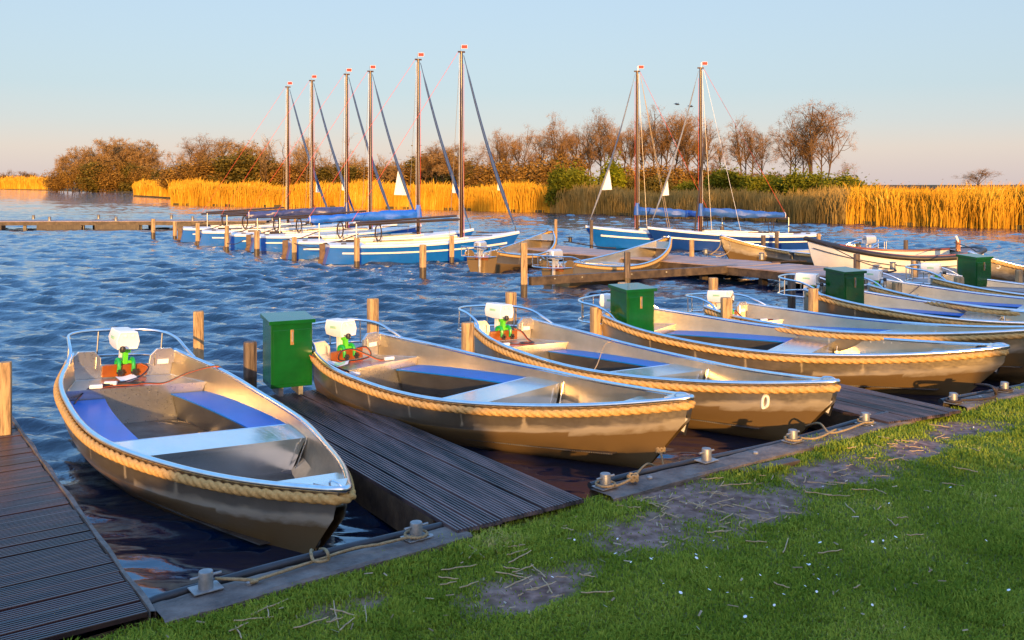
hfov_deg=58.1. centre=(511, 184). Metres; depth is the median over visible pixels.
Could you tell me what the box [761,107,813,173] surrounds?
bare tree
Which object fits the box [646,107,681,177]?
bare tree
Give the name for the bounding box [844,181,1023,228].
reed bed
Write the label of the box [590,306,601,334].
mooring pile
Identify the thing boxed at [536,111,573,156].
bare tree
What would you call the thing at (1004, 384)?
mooring bollard
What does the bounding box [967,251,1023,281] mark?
aluminium launch
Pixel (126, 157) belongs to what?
bare tree
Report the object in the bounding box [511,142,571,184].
bush
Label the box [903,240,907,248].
mooring pile
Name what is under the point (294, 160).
bare tree
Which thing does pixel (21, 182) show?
reed bed
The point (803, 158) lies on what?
bare tree
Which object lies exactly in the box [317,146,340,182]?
bare tree
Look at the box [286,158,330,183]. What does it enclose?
bush
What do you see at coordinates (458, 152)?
bare tree
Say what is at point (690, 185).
bush
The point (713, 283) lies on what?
mooring pile
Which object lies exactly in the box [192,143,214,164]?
bare tree
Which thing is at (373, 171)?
bare tree
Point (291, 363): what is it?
door
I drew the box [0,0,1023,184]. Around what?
sky
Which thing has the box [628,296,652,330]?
door
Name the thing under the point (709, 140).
bare tree
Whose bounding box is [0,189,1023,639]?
lake water
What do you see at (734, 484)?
reed stalk
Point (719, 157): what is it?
bare tree
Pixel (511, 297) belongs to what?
mooring pile
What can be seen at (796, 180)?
bush
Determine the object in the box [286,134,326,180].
bare tree
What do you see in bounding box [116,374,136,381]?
paper sheet
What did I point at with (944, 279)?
aluminium boat
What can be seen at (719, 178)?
bush
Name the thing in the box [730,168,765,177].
bush
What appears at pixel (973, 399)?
mooring rope
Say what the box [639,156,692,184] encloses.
bush
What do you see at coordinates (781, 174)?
bush
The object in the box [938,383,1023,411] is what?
timber curb
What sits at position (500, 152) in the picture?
bare tree
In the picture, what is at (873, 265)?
mooring line
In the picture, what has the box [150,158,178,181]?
bush
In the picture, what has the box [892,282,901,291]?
mooring pile
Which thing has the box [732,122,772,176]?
bare tree
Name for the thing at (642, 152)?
bare tree
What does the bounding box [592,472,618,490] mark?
mooring bollard
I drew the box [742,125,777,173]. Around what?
bare tree
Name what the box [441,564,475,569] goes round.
reed stalk
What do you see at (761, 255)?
pier bollard
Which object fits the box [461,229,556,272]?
aluminium launch
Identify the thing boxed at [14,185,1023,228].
bank
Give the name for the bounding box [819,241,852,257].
mooring line
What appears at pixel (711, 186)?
bush
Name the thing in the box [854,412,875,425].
mooring bollard
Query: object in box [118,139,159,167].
bare tree
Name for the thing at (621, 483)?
mooring rope
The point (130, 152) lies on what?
bare tree
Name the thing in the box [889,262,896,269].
pier bollard
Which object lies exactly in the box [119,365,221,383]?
charging cable
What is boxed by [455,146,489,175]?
bare tree
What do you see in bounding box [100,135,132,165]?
bare tree
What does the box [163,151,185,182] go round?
bare tree
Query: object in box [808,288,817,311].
mooring pile
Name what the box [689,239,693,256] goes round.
mooring pile
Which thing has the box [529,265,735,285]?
mooring beam
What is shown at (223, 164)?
bush
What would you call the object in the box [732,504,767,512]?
reed stalk
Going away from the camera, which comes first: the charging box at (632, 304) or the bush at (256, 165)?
the charging box at (632, 304)
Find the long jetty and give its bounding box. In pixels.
[0,219,270,229]
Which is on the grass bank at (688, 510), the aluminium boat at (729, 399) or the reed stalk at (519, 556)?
the reed stalk at (519, 556)
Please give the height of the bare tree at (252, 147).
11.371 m
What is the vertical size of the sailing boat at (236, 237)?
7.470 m
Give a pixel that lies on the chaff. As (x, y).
(700, 612)
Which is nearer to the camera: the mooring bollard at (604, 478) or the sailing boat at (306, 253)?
the mooring bollard at (604, 478)
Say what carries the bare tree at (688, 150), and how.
on the bank at (874, 222)
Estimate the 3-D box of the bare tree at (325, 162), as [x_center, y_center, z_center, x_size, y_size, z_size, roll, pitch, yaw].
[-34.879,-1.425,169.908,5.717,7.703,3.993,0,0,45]
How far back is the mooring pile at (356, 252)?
27.25 m
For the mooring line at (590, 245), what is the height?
0.070 m
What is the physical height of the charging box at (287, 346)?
0.880 m
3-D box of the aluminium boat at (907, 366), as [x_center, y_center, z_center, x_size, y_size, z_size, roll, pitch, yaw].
[3.416,2.182,12.191,5.632,1.208,1.977,-1,0,35]
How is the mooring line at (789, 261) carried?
on the plank pier
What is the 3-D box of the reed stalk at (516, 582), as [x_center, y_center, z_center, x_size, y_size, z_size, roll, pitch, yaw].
[0.035,2.217,5.144,0.205,0.013,0.012,-4,3,-40]
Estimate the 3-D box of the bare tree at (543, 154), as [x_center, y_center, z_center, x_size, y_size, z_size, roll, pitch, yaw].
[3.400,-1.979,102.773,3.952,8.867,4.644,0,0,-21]
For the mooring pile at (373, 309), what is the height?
1.542 m
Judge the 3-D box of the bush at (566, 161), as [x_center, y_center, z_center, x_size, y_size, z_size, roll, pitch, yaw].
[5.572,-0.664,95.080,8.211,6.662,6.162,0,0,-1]
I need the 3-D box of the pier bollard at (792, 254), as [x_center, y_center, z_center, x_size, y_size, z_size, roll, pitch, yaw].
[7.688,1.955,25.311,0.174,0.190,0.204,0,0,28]
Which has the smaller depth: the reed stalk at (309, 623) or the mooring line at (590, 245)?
the reed stalk at (309, 623)
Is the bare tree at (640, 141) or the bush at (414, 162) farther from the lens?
the bush at (414, 162)
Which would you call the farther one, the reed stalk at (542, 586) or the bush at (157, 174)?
the bush at (157, 174)
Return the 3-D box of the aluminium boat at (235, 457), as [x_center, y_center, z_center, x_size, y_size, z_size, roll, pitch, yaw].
[-2.764,2.193,8.037,1.891,1.208,5.386,5,-2,-39]
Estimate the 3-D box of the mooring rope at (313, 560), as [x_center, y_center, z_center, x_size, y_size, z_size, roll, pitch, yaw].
[-1.220,2.293,5.734,0.116,0.377,0.982,0,0,-15]
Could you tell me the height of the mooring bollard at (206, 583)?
0.099 m
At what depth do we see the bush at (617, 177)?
81.65 m
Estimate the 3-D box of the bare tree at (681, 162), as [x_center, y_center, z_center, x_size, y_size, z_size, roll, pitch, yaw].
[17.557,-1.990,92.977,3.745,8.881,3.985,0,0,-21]
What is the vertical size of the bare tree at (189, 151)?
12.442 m
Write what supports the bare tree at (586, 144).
on the bank at (874, 222)
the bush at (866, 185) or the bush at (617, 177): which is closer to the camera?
the bush at (866, 185)
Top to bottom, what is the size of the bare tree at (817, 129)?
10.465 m
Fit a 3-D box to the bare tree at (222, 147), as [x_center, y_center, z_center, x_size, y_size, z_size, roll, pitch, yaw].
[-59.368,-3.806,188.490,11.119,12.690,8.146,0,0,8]
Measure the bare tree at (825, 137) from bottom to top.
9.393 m
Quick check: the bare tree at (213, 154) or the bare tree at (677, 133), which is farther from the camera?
the bare tree at (213, 154)
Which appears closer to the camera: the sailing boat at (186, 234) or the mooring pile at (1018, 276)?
the mooring pile at (1018, 276)
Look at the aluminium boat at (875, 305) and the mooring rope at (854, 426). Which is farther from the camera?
the aluminium boat at (875, 305)
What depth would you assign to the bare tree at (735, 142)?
90.49 m
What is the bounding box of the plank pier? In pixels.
[269,220,1023,292]
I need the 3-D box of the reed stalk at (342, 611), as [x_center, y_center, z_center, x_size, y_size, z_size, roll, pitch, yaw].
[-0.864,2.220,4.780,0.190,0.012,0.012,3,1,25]
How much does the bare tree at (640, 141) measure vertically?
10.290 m
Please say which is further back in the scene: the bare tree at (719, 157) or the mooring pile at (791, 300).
the bare tree at (719, 157)
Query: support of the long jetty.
on the lake water
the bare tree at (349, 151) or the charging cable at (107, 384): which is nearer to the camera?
the charging cable at (107, 384)
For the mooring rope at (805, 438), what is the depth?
7.86 m
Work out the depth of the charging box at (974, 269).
18.52 m
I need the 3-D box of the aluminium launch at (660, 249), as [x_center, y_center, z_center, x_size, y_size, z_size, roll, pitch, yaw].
[2.629,2.166,24.342,1.984,1.389,5.809,0,0,41]
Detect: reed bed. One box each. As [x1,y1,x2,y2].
[0,175,47,189]
[131,177,203,196]
[169,178,550,212]
[548,182,855,223]
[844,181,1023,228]
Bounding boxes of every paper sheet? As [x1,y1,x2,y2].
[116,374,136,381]
[328,360,348,366]
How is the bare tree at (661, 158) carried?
on the bank at (874, 222)
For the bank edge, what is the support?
attached to the grass bank at (688, 510)
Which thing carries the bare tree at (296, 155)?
on the bank at (874, 222)
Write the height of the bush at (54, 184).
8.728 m
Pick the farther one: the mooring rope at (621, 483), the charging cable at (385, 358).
the charging cable at (385, 358)
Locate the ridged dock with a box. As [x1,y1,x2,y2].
[0,416,155,639]
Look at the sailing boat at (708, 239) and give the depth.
34.59 m
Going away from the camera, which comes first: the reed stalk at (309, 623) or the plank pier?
the reed stalk at (309, 623)
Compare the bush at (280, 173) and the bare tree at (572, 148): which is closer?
the bare tree at (572, 148)
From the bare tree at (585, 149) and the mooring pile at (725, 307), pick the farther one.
the bare tree at (585, 149)
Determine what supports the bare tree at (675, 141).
on the bank at (874, 222)
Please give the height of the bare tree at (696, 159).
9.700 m
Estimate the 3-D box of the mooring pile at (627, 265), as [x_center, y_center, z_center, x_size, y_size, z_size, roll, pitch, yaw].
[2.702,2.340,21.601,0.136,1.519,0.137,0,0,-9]
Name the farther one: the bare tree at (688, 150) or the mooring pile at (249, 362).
the bare tree at (688, 150)
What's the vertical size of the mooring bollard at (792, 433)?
0.099 m
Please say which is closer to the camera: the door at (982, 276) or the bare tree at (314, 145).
the door at (982, 276)
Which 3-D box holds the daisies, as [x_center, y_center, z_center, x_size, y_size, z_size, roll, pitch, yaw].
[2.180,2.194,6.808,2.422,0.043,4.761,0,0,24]
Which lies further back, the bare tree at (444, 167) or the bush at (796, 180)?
the bare tree at (444, 167)
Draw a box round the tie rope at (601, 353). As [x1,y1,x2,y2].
[594,342,610,368]
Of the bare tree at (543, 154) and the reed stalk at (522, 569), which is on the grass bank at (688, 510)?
the reed stalk at (522, 569)
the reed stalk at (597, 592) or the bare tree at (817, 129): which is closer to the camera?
the reed stalk at (597, 592)
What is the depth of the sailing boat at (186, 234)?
41.29 m
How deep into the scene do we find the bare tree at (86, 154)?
320.96 m
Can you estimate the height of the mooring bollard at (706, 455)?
0.099 m
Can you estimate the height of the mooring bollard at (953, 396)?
0.099 m
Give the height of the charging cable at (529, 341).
0.166 m
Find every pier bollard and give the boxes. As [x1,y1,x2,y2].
[758,252,764,259]
[788,252,795,258]
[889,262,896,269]
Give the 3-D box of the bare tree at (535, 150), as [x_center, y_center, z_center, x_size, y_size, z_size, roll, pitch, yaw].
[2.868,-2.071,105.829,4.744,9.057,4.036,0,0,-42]
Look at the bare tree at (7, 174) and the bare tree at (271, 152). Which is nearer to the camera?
the bare tree at (271, 152)
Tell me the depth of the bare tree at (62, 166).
334.27 m
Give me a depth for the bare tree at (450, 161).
147.43 m
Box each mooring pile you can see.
[0,361,11,435]
[151,219,154,237]
[173,221,176,238]
[193,310,203,359]
[196,223,199,244]
[225,226,228,252]
[243,341,256,387]
[254,231,259,255]
[292,237,296,260]
[354,238,359,267]
[367,298,378,332]
[419,244,425,278]
[449,236,453,262]
[461,322,473,351]
[505,291,516,329]
[521,242,526,296]
[554,219,556,244]
[590,220,592,247]
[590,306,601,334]
[624,252,629,282]
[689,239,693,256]
[709,277,717,306]
[720,297,731,318]
[761,235,765,245]
[775,232,778,248]
[788,275,795,306]
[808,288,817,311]
[853,254,859,268]
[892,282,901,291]
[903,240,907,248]
[911,261,917,277]
[954,276,963,283]
[1015,270,1022,282]
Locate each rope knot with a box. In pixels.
[627,472,638,482]
[655,447,665,453]
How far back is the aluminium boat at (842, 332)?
12.95 m
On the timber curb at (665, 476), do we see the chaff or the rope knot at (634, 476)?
the rope knot at (634, 476)
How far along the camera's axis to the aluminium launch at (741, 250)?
26.98 m
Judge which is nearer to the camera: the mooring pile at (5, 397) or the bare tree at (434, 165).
the mooring pile at (5, 397)
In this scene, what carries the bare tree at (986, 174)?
on the bank at (874, 222)
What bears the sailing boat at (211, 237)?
on the lake water
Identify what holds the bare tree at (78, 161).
on the bank at (874, 222)
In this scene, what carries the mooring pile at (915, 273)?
in the lake water
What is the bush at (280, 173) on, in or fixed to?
on the bank at (874, 222)
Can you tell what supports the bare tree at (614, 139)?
on the bank at (874, 222)
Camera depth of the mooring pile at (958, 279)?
17.84 m
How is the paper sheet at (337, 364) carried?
on the aluminium boat at (464, 398)
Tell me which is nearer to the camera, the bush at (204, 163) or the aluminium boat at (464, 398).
the aluminium boat at (464, 398)
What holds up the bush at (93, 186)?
on the bank at (874, 222)
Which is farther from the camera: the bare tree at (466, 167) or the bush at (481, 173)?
the bare tree at (466, 167)
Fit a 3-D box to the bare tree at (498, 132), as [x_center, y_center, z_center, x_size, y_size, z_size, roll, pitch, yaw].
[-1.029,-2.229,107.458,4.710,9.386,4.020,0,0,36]
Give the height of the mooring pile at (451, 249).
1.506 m
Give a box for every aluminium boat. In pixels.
[53,327,355,553]
[310,318,695,467]
[457,302,840,440]
[578,293,1009,395]
[685,290,1023,383]
[777,272,1023,325]
[861,269,1023,315]
[905,263,1023,296]
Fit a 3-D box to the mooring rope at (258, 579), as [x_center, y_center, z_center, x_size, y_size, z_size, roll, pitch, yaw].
[-1.061,2.168,5.372,1.307,0.037,0.154,0,0,-36]
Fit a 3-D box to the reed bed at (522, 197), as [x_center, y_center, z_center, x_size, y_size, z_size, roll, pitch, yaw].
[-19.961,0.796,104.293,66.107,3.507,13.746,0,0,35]
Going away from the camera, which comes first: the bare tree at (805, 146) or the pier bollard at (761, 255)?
the pier bollard at (761, 255)
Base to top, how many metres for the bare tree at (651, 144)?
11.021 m
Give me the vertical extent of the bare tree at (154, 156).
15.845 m
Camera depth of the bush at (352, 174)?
165.97 m
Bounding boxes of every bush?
[39,166,74,191]
[59,166,91,191]
[71,159,110,191]
[87,159,131,191]
[116,158,149,190]
[125,165,158,183]
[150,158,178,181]
[153,150,210,188]
[186,151,229,183]
[202,142,274,184]
[222,152,282,184]
[249,156,305,187]
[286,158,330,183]
[305,158,350,184]
[333,155,365,184]
[351,163,411,185]
[382,159,423,185]
[404,145,467,184]
[426,155,477,188]
[465,148,518,190]
[488,159,536,185]
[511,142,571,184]
[527,149,594,186]
[543,160,596,206]
[589,151,629,188]
[614,155,653,190]
[623,170,652,193]
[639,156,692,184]
[644,169,673,193]
[662,163,708,186]
[671,177,697,191]
[696,163,729,186]
[703,156,746,193]
[705,177,720,191]
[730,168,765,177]
[735,168,781,194]
[758,172,786,196]
[760,166,786,179]
[781,164,830,197]
[816,162,872,190]
[849,179,881,189]
[911,185,944,192]
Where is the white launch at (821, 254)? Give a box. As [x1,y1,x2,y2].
[803,235,986,274]
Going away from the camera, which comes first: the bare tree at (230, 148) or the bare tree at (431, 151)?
the bare tree at (431, 151)
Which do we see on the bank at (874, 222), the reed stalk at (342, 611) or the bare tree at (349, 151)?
the bare tree at (349, 151)
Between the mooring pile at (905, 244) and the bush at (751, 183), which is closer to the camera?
the mooring pile at (905, 244)
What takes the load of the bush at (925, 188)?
on the bank at (874, 222)
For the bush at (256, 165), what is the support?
on the bank at (874, 222)
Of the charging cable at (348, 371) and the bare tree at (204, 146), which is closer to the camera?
the charging cable at (348, 371)
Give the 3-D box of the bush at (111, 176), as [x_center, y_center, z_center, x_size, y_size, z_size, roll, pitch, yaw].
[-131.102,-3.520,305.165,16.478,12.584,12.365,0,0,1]
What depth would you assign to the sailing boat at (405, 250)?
29.57 m
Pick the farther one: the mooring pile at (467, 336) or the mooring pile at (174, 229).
the mooring pile at (174, 229)
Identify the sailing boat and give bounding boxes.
[177,82,331,242]
[194,75,359,245]
[223,68,396,249]
[245,65,415,252]
[281,53,473,259]
[318,45,519,264]
[585,65,751,248]
[647,62,821,250]
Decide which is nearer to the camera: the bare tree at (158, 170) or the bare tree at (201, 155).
the bare tree at (158, 170)
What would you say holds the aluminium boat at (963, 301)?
on the lake water
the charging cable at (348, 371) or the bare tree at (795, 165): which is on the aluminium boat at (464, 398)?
the charging cable at (348, 371)
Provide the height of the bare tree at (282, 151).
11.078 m
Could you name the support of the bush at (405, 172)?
on the bank at (874, 222)
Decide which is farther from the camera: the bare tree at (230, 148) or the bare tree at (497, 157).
the bare tree at (230, 148)
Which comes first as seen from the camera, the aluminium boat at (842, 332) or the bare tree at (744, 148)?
the aluminium boat at (842, 332)
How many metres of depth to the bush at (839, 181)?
64.77 m
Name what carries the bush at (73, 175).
on the bank at (874, 222)
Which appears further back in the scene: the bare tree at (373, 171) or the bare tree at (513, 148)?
the bare tree at (373, 171)
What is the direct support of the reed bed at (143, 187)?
on the bank at (874, 222)
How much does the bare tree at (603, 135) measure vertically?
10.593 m
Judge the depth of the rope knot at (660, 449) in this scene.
7.88 m
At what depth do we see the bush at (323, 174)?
165.86 m
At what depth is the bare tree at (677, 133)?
91.62 m
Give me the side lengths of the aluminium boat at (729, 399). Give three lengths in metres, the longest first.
5.431 x 1.907 x 1.208 m
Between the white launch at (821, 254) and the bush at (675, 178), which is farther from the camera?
the bush at (675, 178)
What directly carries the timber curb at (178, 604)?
on the grass bank at (688, 510)
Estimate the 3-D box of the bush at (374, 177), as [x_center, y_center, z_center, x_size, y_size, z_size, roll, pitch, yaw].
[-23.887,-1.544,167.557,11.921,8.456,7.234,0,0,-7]
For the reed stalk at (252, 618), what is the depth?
4.68 m
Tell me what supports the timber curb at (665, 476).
on the grass bank at (688, 510)
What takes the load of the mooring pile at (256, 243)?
in the lake water
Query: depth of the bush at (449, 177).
165.66 m
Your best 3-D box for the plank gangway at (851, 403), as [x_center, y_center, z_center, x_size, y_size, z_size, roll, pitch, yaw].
[2.856,2.403,11.042,0.980,0.473,5.295,0,0,-23]
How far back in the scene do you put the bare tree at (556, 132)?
99.40 m
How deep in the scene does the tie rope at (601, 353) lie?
11.56 m
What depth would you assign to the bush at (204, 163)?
165.48 m
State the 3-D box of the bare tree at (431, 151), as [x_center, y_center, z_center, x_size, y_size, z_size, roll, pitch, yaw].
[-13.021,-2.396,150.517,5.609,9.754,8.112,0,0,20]
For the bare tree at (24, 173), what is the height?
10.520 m
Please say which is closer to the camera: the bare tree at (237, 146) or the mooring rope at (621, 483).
the mooring rope at (621, 483)
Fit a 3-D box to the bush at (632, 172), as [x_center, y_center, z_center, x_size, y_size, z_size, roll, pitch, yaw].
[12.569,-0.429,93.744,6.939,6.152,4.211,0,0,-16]
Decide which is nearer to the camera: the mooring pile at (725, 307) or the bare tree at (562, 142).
the mooring pile at (725, 307)
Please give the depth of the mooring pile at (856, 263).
21.35 m
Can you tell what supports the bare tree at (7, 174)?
on the bank at (874, 222)
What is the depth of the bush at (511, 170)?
95.87 m
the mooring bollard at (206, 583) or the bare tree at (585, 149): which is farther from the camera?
the bare tree at (585, 149)
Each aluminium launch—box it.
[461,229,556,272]
[532,236,671,286]
[719,234,887,264]
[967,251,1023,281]
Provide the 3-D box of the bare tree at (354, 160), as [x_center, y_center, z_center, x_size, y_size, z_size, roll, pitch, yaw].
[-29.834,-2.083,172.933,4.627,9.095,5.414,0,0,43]
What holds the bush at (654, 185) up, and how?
on the bank at (874, 222)
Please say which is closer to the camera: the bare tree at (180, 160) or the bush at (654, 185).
the bush at (654, 185)
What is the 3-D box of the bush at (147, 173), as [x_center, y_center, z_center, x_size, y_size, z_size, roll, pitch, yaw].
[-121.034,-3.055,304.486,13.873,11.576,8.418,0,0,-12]
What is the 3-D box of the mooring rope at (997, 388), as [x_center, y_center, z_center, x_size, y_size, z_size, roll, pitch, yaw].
[5.276,2.215,10.062,0.239,0.269,1.455,0,0,19]
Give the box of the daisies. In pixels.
[551,425,1009,617]
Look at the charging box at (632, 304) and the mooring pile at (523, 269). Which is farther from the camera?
the mooring pile at (523, 269)
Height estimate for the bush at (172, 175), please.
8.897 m
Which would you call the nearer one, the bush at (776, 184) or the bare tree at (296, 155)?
the bush at (776, 184)
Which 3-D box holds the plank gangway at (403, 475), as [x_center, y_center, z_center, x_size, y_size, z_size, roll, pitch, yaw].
[-1.266,2.405,8.278,1.020,0.471,5.196,0,0,-32]
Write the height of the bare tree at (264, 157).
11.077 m
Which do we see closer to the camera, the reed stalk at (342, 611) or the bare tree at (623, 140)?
the reed stalk at (342, 611)
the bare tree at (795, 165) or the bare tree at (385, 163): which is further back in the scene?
the bare tree at (385, 163)
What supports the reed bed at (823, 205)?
on the lake water
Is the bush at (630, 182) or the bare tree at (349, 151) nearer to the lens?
the bush at (630, 182)
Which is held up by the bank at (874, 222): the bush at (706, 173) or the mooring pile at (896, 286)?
the bush at (706, 173)
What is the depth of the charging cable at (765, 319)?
14.72 m
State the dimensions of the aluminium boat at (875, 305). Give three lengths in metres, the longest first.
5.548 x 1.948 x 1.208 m
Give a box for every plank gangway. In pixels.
[269,389,583,532]
[763,369,960,429]
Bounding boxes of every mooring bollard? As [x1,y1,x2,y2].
[187,568,223,595]
[400,520,431,542]
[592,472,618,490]
[694,447,718,463]
[781,429,804,443]
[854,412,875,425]
[944,392,962,404]
[998,381,1013,392]
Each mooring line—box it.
[563,241,615,248]
[771,260,806,262]
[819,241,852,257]
[857,260,890,269]
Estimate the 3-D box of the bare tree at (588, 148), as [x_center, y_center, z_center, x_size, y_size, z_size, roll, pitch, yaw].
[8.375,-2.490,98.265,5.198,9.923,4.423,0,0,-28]
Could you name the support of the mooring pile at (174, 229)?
in the lake water
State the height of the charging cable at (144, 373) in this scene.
0.140 m
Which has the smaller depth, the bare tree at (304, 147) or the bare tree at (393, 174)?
the bare tree at (393, 174)
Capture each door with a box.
[273,328,310,384]
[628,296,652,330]
[846,277,863,303]
[977,262,990,286]
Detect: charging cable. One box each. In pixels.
[74,381,143,403]
[117,363,148,382]
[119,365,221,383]
[309,354,359,375]
[337,346,393,361]
[504,328,534,345]
[734,310,772,320]
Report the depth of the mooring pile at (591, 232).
34.95 m
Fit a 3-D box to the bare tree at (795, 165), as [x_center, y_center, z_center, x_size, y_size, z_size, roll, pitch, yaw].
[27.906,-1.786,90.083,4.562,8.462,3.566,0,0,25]
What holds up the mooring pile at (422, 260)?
in the lake water
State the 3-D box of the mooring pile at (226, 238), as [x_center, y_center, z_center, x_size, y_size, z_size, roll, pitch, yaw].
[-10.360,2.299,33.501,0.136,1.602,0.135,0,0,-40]
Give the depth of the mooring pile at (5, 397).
8.06 m
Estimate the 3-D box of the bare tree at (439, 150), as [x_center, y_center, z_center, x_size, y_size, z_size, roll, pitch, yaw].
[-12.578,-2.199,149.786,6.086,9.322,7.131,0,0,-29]
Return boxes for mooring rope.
[214,529,428,583]
[309,547,329,563]
[595,452,663,487]
[783,428,836,441]
[805,418,873,433]
[944,383,996,402]
[976,385,1012,392]
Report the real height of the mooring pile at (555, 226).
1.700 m
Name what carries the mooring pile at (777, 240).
in the lake water
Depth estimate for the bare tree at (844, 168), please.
78.10 m
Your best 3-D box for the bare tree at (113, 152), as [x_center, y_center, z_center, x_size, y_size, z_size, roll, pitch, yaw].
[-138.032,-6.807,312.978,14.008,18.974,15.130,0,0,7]
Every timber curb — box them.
[128,522,472,624]
[587,411,919,501]
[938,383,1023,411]
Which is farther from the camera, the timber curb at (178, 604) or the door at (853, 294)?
the door at (853, 294)
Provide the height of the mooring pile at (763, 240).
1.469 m
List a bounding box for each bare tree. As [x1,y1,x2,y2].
[0,169,15,177]
[17,171,29,177]
[52,155,72,190]
[54,146,80,168]
[66,146,102,167]
[71,153,89,190]
[81,136,127,166]
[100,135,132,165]
[115,141,149,165]
[115,142,140,165]
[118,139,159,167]
[134,147,171,169]
[151,153,163,187]
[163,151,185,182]
[166,153,194,166]
[176,138,199,164]
[186,133,219,162]
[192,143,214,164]
[201,140,227,164]
[206,135,249,160]
[220,144,237,157]
[224,141,255,155]
[241,140,267,157]
[254,139,279,182]
[255,146,276,159]
[262,140,279,163]
[269,142,305,184]
[281,148,305,163]
[285,142,314,164]
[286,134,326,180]
[292,136,319,166]
[314,156,332,167]
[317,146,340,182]
[332,134,353,165]
[340,154,367,166]
[348,159,366,168]
[361,161,384,179]
[373,153,392,181]
[378,159,405,180]
[409,149,440,181]
[421,141,441,182]
[421,144,451,183]
[424,147,443,182]
[428,149,470,182]
[430,140,472,186]
[438,146,464,184]
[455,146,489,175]
[476,131,513,166]
[485,125,522,163]
[487,135,510,165]
[500,133,531,166]
[508,124,540,165]
[521,130,552,164]
[528,130,553,164]
[534,121,575,159]
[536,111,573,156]
[551,126,578,163]
[560,127,586,160]
[567,123,594,169]
[568,120,609,176]
[569,126,599,171]
[580,117,620,183]
[587,106,622,166]
[589,119,632,170]
[608,123,633,166]
[616,127,651,173]
[621,117,655,168]
[624,118,659,167]
[629,105,673,164]
[641,117,674,167]
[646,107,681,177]
[652,109,696,168]
[655,112,697,179]
[663,109,711,171]
[671,116,720,172]
[672,127,697,171]
[694,119,725,168]
[708,137,732,170]
[721,114,758,175]
[729,131,766,169]
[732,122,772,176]
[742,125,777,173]
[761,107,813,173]
[773,99,860,173]
[773,126,819,172]
[780,115,828,173]
[792,117,822,176]
[800,117,842,174]
[803,108,860,178]
[832,160,858,178]
[955,169,997,185]
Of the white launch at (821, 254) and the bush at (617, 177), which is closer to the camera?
the white launch at (821, 254)
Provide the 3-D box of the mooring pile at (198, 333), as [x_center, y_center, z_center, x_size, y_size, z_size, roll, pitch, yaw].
[-3.808,2.320,11.200,0.125,1.560,0.128,0,0,-18]
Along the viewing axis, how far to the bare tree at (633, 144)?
95.08 m
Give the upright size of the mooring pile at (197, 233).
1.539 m
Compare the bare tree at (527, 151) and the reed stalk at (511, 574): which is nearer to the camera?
the reed stalk at (511, 574)
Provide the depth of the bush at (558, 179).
79.78 m
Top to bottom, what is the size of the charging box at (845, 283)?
0.880 m
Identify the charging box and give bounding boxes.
[260,311,315,396]
[608,283,656,331]
[824,266,866,303]
[956,253,993,286]
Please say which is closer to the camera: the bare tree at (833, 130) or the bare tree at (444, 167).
the bare tree at (833, 130)
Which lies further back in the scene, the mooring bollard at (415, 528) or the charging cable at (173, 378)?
the charging cable at (173, 378)
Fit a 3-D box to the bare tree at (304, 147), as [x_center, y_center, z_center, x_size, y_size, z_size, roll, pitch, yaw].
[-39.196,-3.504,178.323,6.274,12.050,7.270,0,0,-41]
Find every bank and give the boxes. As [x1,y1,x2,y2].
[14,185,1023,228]
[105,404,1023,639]
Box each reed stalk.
[234,616,273,620]
[251,599,286,614]
[293,616,327,627]
[330,608,354,615]
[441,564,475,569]
[496,571,528,577]
[504,575,531,588]
[508,550,531,562]
[512,564,533,572]
[531,581,555,590]
[581,590,613,593]
[720,483,749,485]
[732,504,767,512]
[818,549,841,553]
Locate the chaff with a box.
[166,472,1003,637]
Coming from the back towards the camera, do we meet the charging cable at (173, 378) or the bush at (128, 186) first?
the bush at (128, 186)
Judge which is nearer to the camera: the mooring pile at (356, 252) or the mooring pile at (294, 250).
the mooring pile at (356, 252)
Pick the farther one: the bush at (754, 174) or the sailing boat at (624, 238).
the bush at (754, 174)
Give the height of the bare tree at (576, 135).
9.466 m
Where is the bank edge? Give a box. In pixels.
[82,405,956,639]
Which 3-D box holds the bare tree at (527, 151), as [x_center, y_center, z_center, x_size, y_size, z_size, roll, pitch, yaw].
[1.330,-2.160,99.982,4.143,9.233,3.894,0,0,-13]
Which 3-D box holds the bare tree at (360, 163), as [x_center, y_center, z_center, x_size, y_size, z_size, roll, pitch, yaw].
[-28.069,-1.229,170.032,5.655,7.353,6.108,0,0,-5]
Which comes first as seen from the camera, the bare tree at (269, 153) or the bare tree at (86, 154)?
the bare tree at (269, 153)
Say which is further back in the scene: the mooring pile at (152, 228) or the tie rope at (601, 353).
the mooring pile at (152, 228)
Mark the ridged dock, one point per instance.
(63, 573)
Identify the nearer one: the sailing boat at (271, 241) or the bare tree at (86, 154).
the sailing boat at (271, 241)
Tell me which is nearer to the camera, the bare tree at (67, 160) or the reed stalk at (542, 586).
the reed stalk at (542, 586)
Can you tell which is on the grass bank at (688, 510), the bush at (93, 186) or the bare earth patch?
the bare earth patch
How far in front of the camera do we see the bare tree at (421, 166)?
151.39 m

